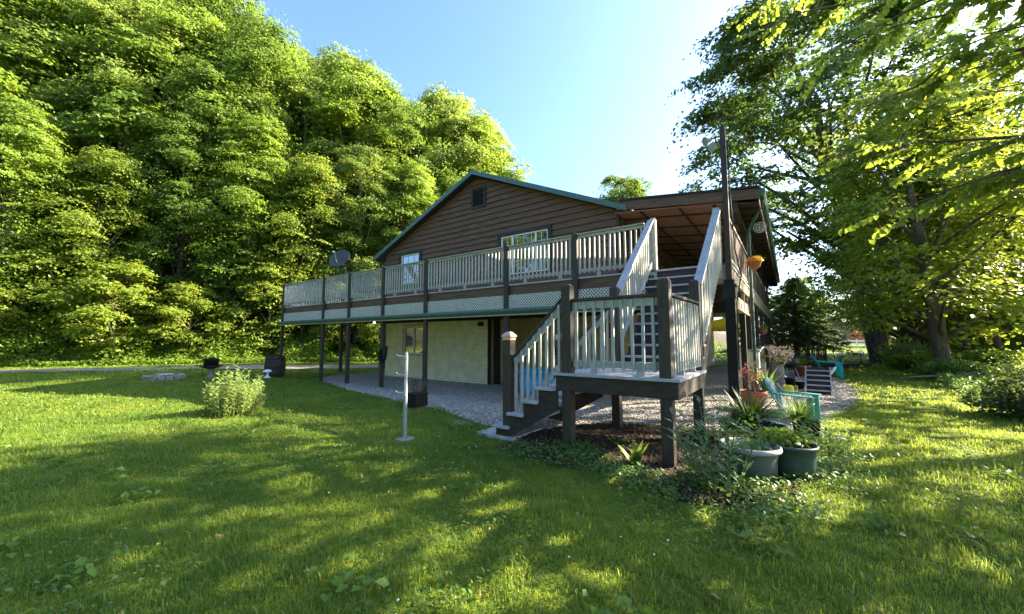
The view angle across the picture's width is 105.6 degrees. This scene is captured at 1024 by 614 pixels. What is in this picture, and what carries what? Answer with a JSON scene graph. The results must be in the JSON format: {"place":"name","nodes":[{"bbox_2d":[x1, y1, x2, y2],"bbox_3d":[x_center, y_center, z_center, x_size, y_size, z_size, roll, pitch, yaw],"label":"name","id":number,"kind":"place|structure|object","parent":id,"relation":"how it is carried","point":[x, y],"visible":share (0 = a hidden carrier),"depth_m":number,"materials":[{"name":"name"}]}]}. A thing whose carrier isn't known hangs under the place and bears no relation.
{"place":"outdoors","nodes":[
{"label":"outdoors","id":0,"kind":"place"},
{"bbox_2d":[0,256,740,360],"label":"hillside","id":1,"kind":"structure","parent":0,"point":[719,337],"depth_m":29.64,"materials":[{"name":"green plant"}]},
{"bbox_2d":[0,0,67,193],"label":"broadleaf tree","id":2,"kind":"object","parent":1,"relation":"on","point":[17,74],"visible":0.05,"depth_m":28.27,"materials":[{"name":"green plant"}]},
{"bbox_2d":[0,95,118,329],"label":"broadleaf tree","id":3,"kind":"object","parent":1,"relation":"on","point":[30,134],"visible":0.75,"depth_m":23.23,"materials":[{"name":"green plant"}]},
{"bbox_2d":[0,0,154,291],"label":"broadleaf tree","id":4,"kind":"object","parent":1,"relation":"on","point":[40,12],"visible":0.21,"depth_m":28.37,"materials":[{"name":"green plant"}]},
{"bbox_2d":[0,143,184,340],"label":"broadleaf tree","id":5,"kind":"object","parent":1,"relation":"on","point":[85,228],"visible":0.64,"depth_m":24.13,"materials":[{"name":"green plant"}]},
{"bbox_2d":[0,0,202,299],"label":"broadleaf tree","id":6,"kind":"object","parent":1,"relation":"on","point":[96,12],"visible":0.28,"depth_m":28.70,"materials":[{"name":"green plant"}]},
{"bbox_2d":[54,0,244,259],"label":"broadleaf tree","id":7,"kind":"object","parent":1,"relation":"on","point":[184,2],"visible":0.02,"depth_m":34.87,"materials":[{"name":"green plant"}]},
{"bbox_2d":[46,0,270,301],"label":"broadleaf tree","id":8,"kind":"object","parent":1,"relation":"on","point":[169,21],"visible":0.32,"depth_m":29.27,"materials":[{"name":"green plant"}]},
{"bbox_2d":[84,108,256,336],"bbox_3d":[-23.555,-5.746,27.794,8.612,16.526,8.876,1,-5,-7],"label":"broadleaf tree","id":9,"kind":"object","parent":1,"relation":"on","point":[176,192],"visible":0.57,"depth_m":26.61,"materials":[{"name":"green plant"}]},
{"bbox_2d":[5,259,379,356],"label":"hillside undergrowth","id":10,"kind":"object","parent":1,"relation":"on","point":[356,342],"visible":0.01,"depth_m":27.63,"materials":[{"name":"green plant"}]},
{"bbox_2d":[133,0,295,228],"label":"broadleaf tree","id":11,"kind":"object","parent":1,"relation":"on","point":[219,7],"visible":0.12,"depth_m":38.53,"materials":[{"name":"green plant"}]},
{"bbox_2d":[162,106,311,339],"bbox_3d":[-19.817,-6.014,29.637,9.372,17.692,9.729,-1,-5,8],"label":"broadleaf tree","id":12,"kind":"object","parent":1,"relation":"on","point":[237,140],"visible":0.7,"depth_m":27.95,"materials":[{"name":"green plant"}]},
{"bbox_2d":[136,7,353,281],"bbox_3d":[-22.366,-12.270,34.147,14.812,27.577,14.372,3,-6,-36],"label":"broadleaf tree","id":13,"kind":"object","parent":1,"relation":"on","point":[269,51],"visible":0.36,"depth_m":31.10,"materials":[{"name":"green plant"}]},
{"bbox_2d":[249,42,328,225],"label":"broadleaf tree","id":14,"kind":"object","parent":1,"relation":"on","point":[306,53],"depth_m":42.11,"materials":[{"name":"green plant"}]},
{"bbox_2d":[218,150,370,340],"bbox_3d":[-16.146,-4.454,30.291,9.667,15.054,10.170,2,-5,-19],"label":"broadleaf tree","id":15,"kind":"object","parent":1,"relation":"on","point":[310,171],"visible":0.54,"depth_m":28.78,"materials":[{"name":"green plant"}]},
{"bbox_2d":[235,71,368,278],"bbox_3d":[-18.566,-10.019,35.346,11.514,23.033,11.115,3,-6,-31],"label":"broadleaf tree","id":16,"kind":"object","parent":1,"relation":"on","point":[300,97],"visible":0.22,"depth_m":34.07,"materials":[{"name":"green plant"}]},
{"bbox_2d":[282,41,391,147],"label":"broadleaf tree","id":17,"kind":"object","parent":1,"relation":"on","point":[322,56],"visible":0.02,"depth_m":43.34,"materials":[{"name":"green plant"}]},
{"bbox_2d":[275,44,418,299],"bbox_3d":[-15.021,-11.949,36.895,14.058,26.538,14.594,3,-6,-35],"label":"broadleaf tree","id":18,"kind":"object","parent":1,"relation":"on","point":[354,86],"visible":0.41,"depth_m":34.48,"materials":[{"name":"green plant"}]},
{"bbox_2d":[304,141,405,342],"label":"broadleaf tree","id":19,"kind":"object","parent":1,"relation":"on","point":[360,164],"visible":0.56,"depth_m":30.73,"materials":[{"name":"green plant"}]},
{"bbox_2d":[330,81,453,271],"bbox_3d":[-11.356,-9.792,36.940,12.538,23.342,12.165,1,-5,-6],"label":"broadleaf tree","id":20,"kind":"object","parent":1,"relation":"on","point":[405,131],"visible":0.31,"depth_m":35.52,"materials":[{"name":"green plant"}]},
{"bbox_2d":[350,158,440,324],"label":"broadleaf tree","id":21,"kind":"object","parent":1,"relation":"on","point":[413,186],"visible":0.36,"depth_m":31.67,"materials":[{"name":"green plant"}]},
{"bbox_2d":[418,175,461,208],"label":"broadleaf tree","id":22,"kind":"object","parent":1,"relation":"on","point":[447,185],"visible":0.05,"depth_m":34.60,"materials":[{"name":"green plant"}]},
{"bbox_2d":[392,83,488,205],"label":"broadleaf tree","id":23,"kind":"object","parent":1,"relation":"on","point":[449,112],"visible":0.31,"depth_m":38.90,"materials":[{"name":"green plant"}]},
{"bbox_2d":[396,81,486,178],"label":"broadleaf tree","id":24,"kind":"object","parent":1,"relation":"on","point":[431,90],"visible":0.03,"depth_m":47.26,"materials":[{"name":"green plant"}]},
{"bbox_2d":[439,105,516,176],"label":"broadleaf tree","id":25,"kind":"object","parent":1,"relation":"on","point":[500,134],"visible":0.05,"depth_m":47.66,"materials":[{"name":"green plant"}]},
{"bbox_2d":[430,108,537,196],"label":"broadleaf tree","id":26,"kind":"object","parent":1,"relation":"on","point":[494,151],"visible":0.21,"depth_m":40.21,"materials":[{"name":"green plant"}]},
{"bbox_2d":[0,353,867,372],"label":"road","id":27,"kind":"structure","parent":0,"point":[196,367],"depth_m":20.00,"materials":[{"name":"grey asphalt"}]},
{"bbox_2d":[0,333,1023,613],"bbox_3d":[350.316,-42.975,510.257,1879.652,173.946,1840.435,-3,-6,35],"label":"ground","id":28,"kind":"structure","parent":0,"point":[550,567],"depth_m":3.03,"materials":[{"name":"green plant"}]},
{"bbox_2d":[0,283,61,359],"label":"sapling","id":29,"kind":"object","parent":28,"relation":"on","point":[6,294],"visible":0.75,"depth_m":21.91,"materials":[{"name":"green plant"}]},
{"bbox_2d":[21,256,179,361],"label":"sapling","id":30,"kind":"object","parent":28,"relation":"on","point":[135,272],"visible":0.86,"depth_m":22.64,"materials":[{"name":"green plant"}]},
{"bbox_2d":[141,373,186,380],"bbox_3d":[-12.646,2.539,14.139,1.220,0.220,1.220,-3,-6,35],"label":"fire pit ring","id":31,"kind":"object","parent":28,"relation":"on","point":[165,376],"visible":0.91,"depth_m":13.82,"materials":[{"name":"stone"}]},
{"bbox_2d":[134,281,234,357],"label":"sapling","id":32,"kind":"object","parent":28,"relation":"on","point":[187,339],"visible":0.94,"depth_m":24.32,"materials":[{"name":"green plant"}]},
{"bbox_2d":[199,356,222,377],"bbox_3d":[-11.460,2.274,14.792,0.760,0.830,0.760,-3,-6,35],"label":"urn planter","id":33,"kind":"object","parent":28,"relation":"on","point":[211,363],"visible":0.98,"depth_m":14.68,"materials":[{"name":"metal"}]},
{"bbox_2d":[201,362,267,417],"bbox_3d":[-5.455,1.596,7.674,1.107,1.026,1.135,-3,-6,35],"label":"lawn shrub","id":34,"kind":"object","parent":28,"relation":"on","point":[244,397],"visible":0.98,"depth_m":7.48,"materials":[{"name":"green plant"}]},
{"bbox_2d":[202,258,312,355],"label":"sapling","id":35,"kind":"object","parent":28,"relation":"on","point":[270,269],"visible":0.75,"depth_m":26.44,"materials":[{"name":"green plant"}]},
{"bbox_2d":[264,346,285,377],"bbox_3d":[-9.863,2.265,16.176,0.812,1.313,0.812,-3,-6,35],"label":"barrel planter","id":36,"kind":"object","parent":28,"relation":"on","point":[276,364],"visible":0.92,"depth_m":15.88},
{"bbox_2d":[300,279,364,349],"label":"sapling","id":37,"kind":"object","parent":28,"relation":"on","point":[333,331],"visible":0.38,"depth_m":27.83,"materials":[{"name":"green plant"}]},
{"bbox_2d":[0,305,726,366],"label":"roadside weeds","id":38,"kind":"object","parent":28,"relation":"on","point":[165,355],"visible":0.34,"depth_m":23.47,"materials":[{"name":"green plant"}]},
{"bbox_2d":[346,279,380,356],"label":"sapling","id":39,"kind":"object","parent":28,"relation":"on","point":[367,333],"visible":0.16,"depth_m":27.69,"materials":[{"name":"green plant"}]},
{"bbox_2d":[394,352,414,441],"bbox_3d":[-1.565,1.342,5.704,0.300,1.365,0.292,-3,-6,35],"label":"metal pole","id":40,"kind":"object","parent":28,"relation":"on","point":[405,436],"visible":0.91,"depth_m":5.68,"materials":[{"name":"metal"}]},
{"bbox_2d":[407,377,427,408],"bbox_3d":[-2.066,1.847,8.441,0.489,0.628,0.397,-3,-6,35],"label":"planter box","id":41,"kind":"object","parent":28,"relation":"on","point":[417,398],"visible":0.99,"depth_m":8.32,"materials":[{"name":"black wood"}]},
{"bbox_2d":[0,405,1022,613],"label":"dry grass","id":42,"kind":"structure","parent":28,"relation":"on","point":[492,526],"depth_m":3.19,"materials":[{"name":"plant"}]},
{"bbox_2d":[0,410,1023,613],"bbox_3d":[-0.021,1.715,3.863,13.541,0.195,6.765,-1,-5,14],"label":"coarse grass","id":43,"kind":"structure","parent":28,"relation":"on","point":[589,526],"depth_m":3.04,"materials":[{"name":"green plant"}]},
{"bbox_2d":[0,401,1023,613],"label":"lawn weeds","id":44,"kind":"object","parent":28,"relation":"on","point":[337,581],"visible":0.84,"depth_m":2.84,"materials":[{"name":"green plant"}]},
{"bbox_2d":[0,403,1023,613],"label":"clover","id":45,"kind":"object","parent":28,"relation":"on","point":[163,582],"depth_m":2.95,"materials":[{"name":"green plant"}]},
{"bbox_2d":[277,220,770,391],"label":"deck","id":46,"kind":"structure","parent":28,"relation":"on","point":[506,301],"depth_m":11.27,"materials":[{"name":"beige wood"}]},
{"bbox_2d":[329,250,349,300],"bbox_3d":[-7.196,-1.261,16.159,0.771,2.367,0.705,3,-6,-31],"label":"satellite dish","id":47,"kind":"object","parent":46,"relation":"on","point":[339,257],"visible":0.95,"depth_m":16.31,"materials":[{"name":"metal"}]},
{"bbox_2d":[378,346,387,366],"bbox_3d":[-4.221,1.618,12.707,0.367,0.687,0.226,-3,-6,35],"label":"hose reel","id":48,"kind":"object","parent":46,"relation":"hanging from","point":[384,349],"visible":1,"depth_m":12.67,"materials":[{"name":"black plastic"}]},
{"bbox_2d":[711,315,739,331],"bbox_3d":[5.883,0.368,11.270,1.115,0.655,1.997,-3,-6,35],"label":"yellow awning","id":49,"kind":"object","parent":46,"relation":"hanging from","point":[719,325],"visible":0.29,"depth_m":11.02,"materials":[{"name":"fabric"}]},
{"bbox_2d":[54,399,1015,613],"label":"fallen leaves","id":50,"kind":"object","parent":28,"relation":"on","point":[713,594],"visible":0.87,"depth_m":3.28,"materials":[{"name":"brown plant"}]},
{"bbox_2d":[373,169,779,389],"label":"house","id":51,"kind":"structure","parent":28,"relation":"on","point":[471,210],"depth_m":13.88,"materials":[{"name":"brown wood"}]},
{"bbox_2d":[398,249,421,287],"bbox_3d":[-4.302,-1.612,16.418,1.410,1.510,0.115,-3,-6,35],"label":"window","id":52,"kind":"structure","parent":51,"relation":"in","point":[415,255],"depth_m":16.44,"materials":[{"name":"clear glass"}]},
{"bbox_2d":[402,324,422,355],"bbox_3d":[-4.072,1.367,16.103,1.340,1.280,0.115,-3,-6,35],"label":"window","id":53,"kind":"structure","parent":51,"relation":"in","point":[412,339],"depth_m":16.13,"materials":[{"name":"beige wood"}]},
{"bbox_2d":[498,224,551,277],"bbox_3d":[0.400,-1.812,13.070,2.160,1.630,0.115,-3,-6,35],"label":"window","id":54,"kind":"structure","parent":51,"relation":"in","point":[543,232],"depth_m":12.97,"materials":[{"name":"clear glass"}]},
{"bbox_2d":[526,322,592,368],"bbox_3d":[1.643,1.665,14.146,2.743,2.180,0.107,-3,-6,35],"label":"bay door","id":55,"kind":"structure","parent":51,"relation":"in","point":[530,328],"depth_m":14.41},
{"bbox_2d":[745,214,764,269],"bbox_3d":[5.955,-1.619,9.563,0.420,1.441,0.394,-1,-5,11],"label":"hanging basket","id":56,"kind":"object","parent":51,"relation":"hanging from","point":[754,264],"visible":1,"depth_m":9.47,"materials":[{"name":"orange plant"}]},
{"bbox_2d":[317,366,861,430],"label":"gravel yard","id":57,"kind":"structure","parent":28,"relation":"on","point":[499,385],"depth_m":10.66,"materials":[{"name":"grey gravel"}]},
{"bbox_2d":[517,368,555,393],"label":"wading pool","id":58,"kind":"structure","parent":57,"relation":"on","point":[537,375],"depth_m":11.13,"materials":[{"name":"blue plastic"}]},
{"bbox_2d":[476,207,722,466],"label":"staircase","id":59,"kind":"structure","parent":57,"relation":"on","point":[672,330],"depth_m":5.38,"materials":[{"name":"grey wood"}]},
{"bbox_2d":[740,361,766,404],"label":"potted plant","id":60,"kind":"object","parent":57,"relation":"on","point":[753,391],"visible":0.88,"depth_m":8.12,"materials":[{"name":"red plant"}]},
{"bbox_2d":[751,367,784,395],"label":"leafy plant","id":61,"kind":"object","parent":57,"relation":"on","point":[763,387],"visible":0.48,"depth_m":9.87,"materials":[{"name":"green plant"}]},
{"bbox_2d":[760,345,793,388],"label":"potted plant","id":62,"kind":"object","parent":57,"relation":"on","point":[776,354],"visible":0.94,"depth_m":11.25,"materials":[{"name":"pink plant"}]},
{"bbox_2d":[780,356,800,380],"bbox_3d":[9.947,2.171,13.899,0.590,0.904,0.590,-3,-6,35],"label":"kettle grill","id":63,"kind":"object","parent":57,"relation":"on","point":[794,362],"visible":0.66,"depth_m":13.71,"materials":[{"name":"metal"}]},
{"bbox_2d":[763,377,820,419],"bbox_3d":[5.032,1.685,7.062,0.714,0.760,0.835,4,-6,-42],"label":"adirondack chair","id":64,"kind":"object","parent":57,"relation":"on","point":[771,387],"visible":0.59,"depth_m":7.03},
{"bbox_2d":[794,357,810,376],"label":"potted plant","id":65,"kind":"object","parent":57,"relation":"on","point":[800,368],"visible":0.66,"depth_m":15.01,"materials":[{"name":"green plant"}]},
{"bbox_2d":[805,366,832,395],"bbox_3d":[8.298,1.995,10.521,0.575,0.714,0.991,-4,-6,38],"label":"step stand","id":66,"kind":"object","parent":57,"relation":"on","point":[818,380],"visible":0.98,"depth_m":10.52,"materials":[{"name":"grey wood"}]},
{"bbox_2d":[810,353,843,377],"bbox_3d":[12.239,2.279,15.198,1.039,0.945,0.887,-3,-6,30],"label":"adirondack chair","id":67,"kind":"object","parent":57,"relation":"on","point":[839,371],"visible":0.6,"depth_m":14.96,"materials":[{"name":"teal plastic"}]},
{"bbox_2d":[592,172,656,210],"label":"distant tree","id":68,"kind":"object","parent":28,"relation":"on","point":[634,187],"visible":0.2,"depth_m":58.81,"materials":[{"name":"green plant"}]},
{"bbox_2d":[498,421,820,512],"bbox_3d":[2.074,1.883,5.335,3.680,0.024,3.680,-3,-6,35],"label":"mulch bed","id":69,"kind":"object","parent":28,"relation":"on","point":[664,467],"visible":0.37,"depth_m":4.90,"materials":[{"name":"brown wood"}]},
{"bbox_2d":[611,439,648,463],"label":"dock plant","id":70,"kind":"object","parent":69,"relation":"on","point":[636,454],"visible":0.78,"depth_m":4.53,"materials":[{"name":"green plant"}]},
{"bbox_2d":[488,427,881,537],"bbox_3d":[2.448,1.746,4.294,5.240,0.144,2.908,1,-5,-8],"label":"ground ivy","id":71,"kind":"object","parent":69,"relation":"on","point":[824,467],"visible":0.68,"depth_m":3.82,"materials":[{"name":"green plant"}]},
{"bbox_2d":[664,394,773,499],"bbox_3d":[1.946,1.316,3.692,0.953,0.899,1.074,-3,-6,35],"label":"milkweed","id":72,"kind":"object","parent":69,"relation":"on","point":[704,470],"visible":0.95,"depth_m":3.64,"materials":[{"name":"green plant"}]},
{"bbox_2d":[703,408,756,442],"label":"weed clump","id":73,"kind":"object","parent":69,"relation":"on","point":[736,433],"visible":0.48,"depth_m":5.22,"materials":[{"name":"green plant"}]},
{"bbox_2d":[719,437,782,483],"bbox_3d":[2.508,1.584,4.087,0.576,0.422,0.576,-3,-6,35],"label":"potted plant","id":74,"kind":"object","parent":69,"relation":"on","point":[765,463],"visible":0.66,"depth_m":3.88,"materials":[{"name":"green plant"}]},
{"bbox_2d":[708,385,795,438],"bbox_3d":[3.381,1.530,5.683,1.380,0.767,1.351,-3,-6,35],"label":"potted plant","id":75,"kind":"object","parent":69,"relation":"on","point":[742,407],"visible":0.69,"depth_m":5.59,"materials":[{"name":"green plant"}]},
{"bbox_2d":[750,423,818,482],"bbox_3d":[2.960,1.534,4.227,0.618,0.547,0.573,-3,-6,35],"label":"potted plant","id":76,"kind":"object","parent":69,"relation":"on","point":[798,454],"visible":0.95,"depth_m":4.02,"materials":[{"name":"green plant"}]},
{"bbox_2d":[762,389,873,439],"bbox_3d":[4.157,1.574,5.709,1.651,0.722,1.716,3,-6,-31],"label":"potted plant","id":77,"kind":"object","parent":69,"relation":"on","point":[807,414],"visible":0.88,"depth_m":5.58,"materials":[{"name":"green plant"}]},
{"bbox_2d":[702,126,741,419],"bbox_3d":[3.963,-0.549,7.234,0.570,5.800,0.254,-3,-6,35],"label":"light pole","id":78,"kind":"object","parent":28,"relation":"on","point":[730,295],"visible":0.92,"depth_m":7.11,"materials":[{"name":"metal"}]},
{"bbox_2d":[714,286,822,358],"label":"evergreen tree","id":79,"kind":"object","parent":28,"relation":"on","point":[770,308],"visible":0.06,"depth_m":27.70,"materials":[{"name":"green plant"}]},
{"bbox_2d":[768,343,827,362],"bbox_3d":[17.028,2.743,22.902,9.107,1.254,0.068,3,-6,-35],"label":"picket fence","id":80,"kind":"object","parent":28,"relation":"on","point":[820,355],"visible":0.42,"depth_m":23.50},
{"bbox_2d":[769,275,835,328],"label":"distant tree","id":81,"kind":"object","parent":28,"relation":"on","point":[801,279],"visible":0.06,"depth_m":83.49,"materials":[{"name":"green plant"}]},
{"bbox_2d":[759,275,858,358],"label":"evergreen tree","id":82,"kind":"object","parent":28,"relation":"on","point":[797,334],"visible":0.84,"depth_m":23.25,"materials":[{"name":"green plant"}]},
{"bbox_2d":[791,416,854,457],"bbox_3d":[3.897,1.643,4.861,0.660,0.451,0.633,-3,-6,35],"label":"weed clump","id":83,"kind":"object","parent":28,"relation":"on","point":[826,439],"visible":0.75,"depth_m":4.84,"materials":[{"name":"green plant"}]},
{"bbox_2d":[801,304,847,349],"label":"evergreen tree","id":84,"kind":"object","parent":28,"relation":"on","point":[836,336],"visible":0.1,"depth_m":57.22,"materials":[{"name":"green plant"}]},
{"bbox_2d":[808,316,850,344],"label":"barn","id":85,"kind":"structure","parent":28,"relation":"on","point":[845,331],"depth_m":109.64,"materials":[{"name":"wood"}]},
{"bbox_2d":[806,363,871,367],"bbox_3d":[16.959,3.073,20.145,3.800,0.250,0.240,1,-5,-9],"label":"bed edging","id":86,"kind":"object","parent":28,"relation":"on","point":[844,365],"visible":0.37,"depth_m":20.07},
{"bbox_2d":[664,0,1023,362],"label":"maple tree","id":87,"kind":"object","parent":28,"relation":"on","point":[738,114],"visible":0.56,"depth_m":23.84,"materials":[{"name":"green plant"}]},
{"bbox_2d":[850,324,863,342],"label":"red building","id":88,"kind":"structure","parent":28,"relation":"on","point":[854,332],"depth_m":119.26,"materials":[{"name":"wood"}]},
{"bbox_2d":[726,0,1023,244],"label":"linden tree","id":89,"kind":"object","parent":28,"relation":"on","point":[980,187],"visible":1,"depth_m":5.52,"materials":[{"name":"green plant"}]},
{"bbox_2d":[773,64,1023,366],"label":"tree","id":90,"kind":"object","parent":28,"relation":"on","point":[929,283],"visible":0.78,"depth_m":15.23,"materials":[{"name":"green plant"}]},
{"bbox_2d":[814,246,985,350],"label":"tree","id":91,"kind":"object","parent":28,"relation":"on","point":[911,325],"visible":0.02,"depth_m":30.37,"materials":[{"name":"green plant"}]},
{"bbox_2d":[873,341,931,363],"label":"bank bush","id":92,"kind":"object","parent":28,"relation":"on","point":[898,349],"visible":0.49,"depth_m":21.78,"materials":[{"name":"green plant"}]},
{"bbox_2d":[801,169,1009,356],"bbox_3d":[24.309,-2.535,24.855,9.979,12.992,11.021,3,-6,-30],"label":"tree","id":93,"kind":"object","parent":28,"relation":"on","point":[903,332],"visible":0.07,"depth_m":25.32,"materials":[{"name":"green plant"}]},
{"bbox_2d":[822,244,992,349],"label":"tree","id":94,"kind":"object","parent":28,"relation":"on","point":[921,323],"depth_m":33.99,"materials":[{"name":"green plant"}]},
{"bbox_2d":[882,349,932,370],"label":"bank bush","id":95,"kind":"object","parent":28,"relation":"on","point":[902,361],"visible":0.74,"depth_m":17.77,"materials":[{"name":"green plant"}]},
{"bbox_2d":[833,113,1023,359],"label":"tree","id":96,"kind":"object","parent":28,"relation":"on","point":[960,319],"visible":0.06,"depth_m":19.44,"materials":[{"name":"green plant"}]},
{"bbox_2d":[854,121,1023,354],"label":"tree","id":97,"kind":"object","parent":28,"relation":"on","point":[997,342],"visible":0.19,"depth_m":17.64,"materials":[{"name":"green plant"}]},
{"bbox_2d":[900,372,991,380],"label":"fallen branch","id":98,"kind":"object","parent":28,"relation":"on","point":[927,376],"visible":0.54,"depth_m":13.43,"materials":[{"name":"brown wood"}]},
{"bbox_2d":[872,73,1023,313],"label":"tree","id":99,"kind":"object","parent":28,"relation":"on","point":[961,225],"visible":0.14,"depth_m":17.21,"materials":[{"name":"green plant"}]},
{"bbox_2d":[909,357,996,377],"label":"bank bush","id":100,"kind":"object","parent":28,"relation":"on","point":[929,367],"visible":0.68,"depth_m":14.13,"materials":[{"name":"green plant"}]},
{"bbox_2d":[906,272,1023,353],"label":"tree","id":101,"kind":"object","parent":28,"relation":"on","point":[1007,326],"visible":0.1,"depth_m":21.21,"materials":[{"name":"green plant"}]},
{"bbox_2d":[934,369,1022,399],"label":"bank vines","id":102,"kind":"object","parent":28,"relation":"on","point":[955,380],"visible":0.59,"depth_m":11.35,"materials":[{"name":"green plant"}]},
{"bbox_2d":[951,338,1023,359],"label":"bank bush","id":103,"kind":"object","parent":28,"relation":"on","point":[1014,347],"visible":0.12,"depth_m":20.88,"materials":[{"name":"green plant"}]},
{"bbox_2d":[952,346,1023,366],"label":"bank bush","id":104,"kind":"object","parent":28,"relation":"on","point":[980,356],"visible":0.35,"depth_m":15.80,"materials":[{"name":"green plant"}]},
{"bbox_2d":[962,368,1023,418],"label":"juniper","id":105,"kind":"object","parent":28,"relation":"on","point":[1007,396],"visible":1,"depth_m":7.34,"materials":[{"name":"green plant"}]},
{"bbox_2d":[977,258,1023,350],"label":"tree","id":106,"kind":"object","parent":28,"relation":"on","point":[1019,339],"visible":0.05,"depth_m":22.18,"materials":[{"name":"green plant"}]},
{"bbox_2d":[979,359,1023,378],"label":"bank bush","id":107,"kind":"object","parent":28,"relation":"on","point":[1005,367],"visible":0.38,"depth_m":12.68,"materials":[{"name":"green plant"}]},
{"bbox_2d":[232,0,1023,338],"label":"sky","id":108,"kind":"structure","parent":0,"point":[580,89],"materials":[{"name":"blue"}]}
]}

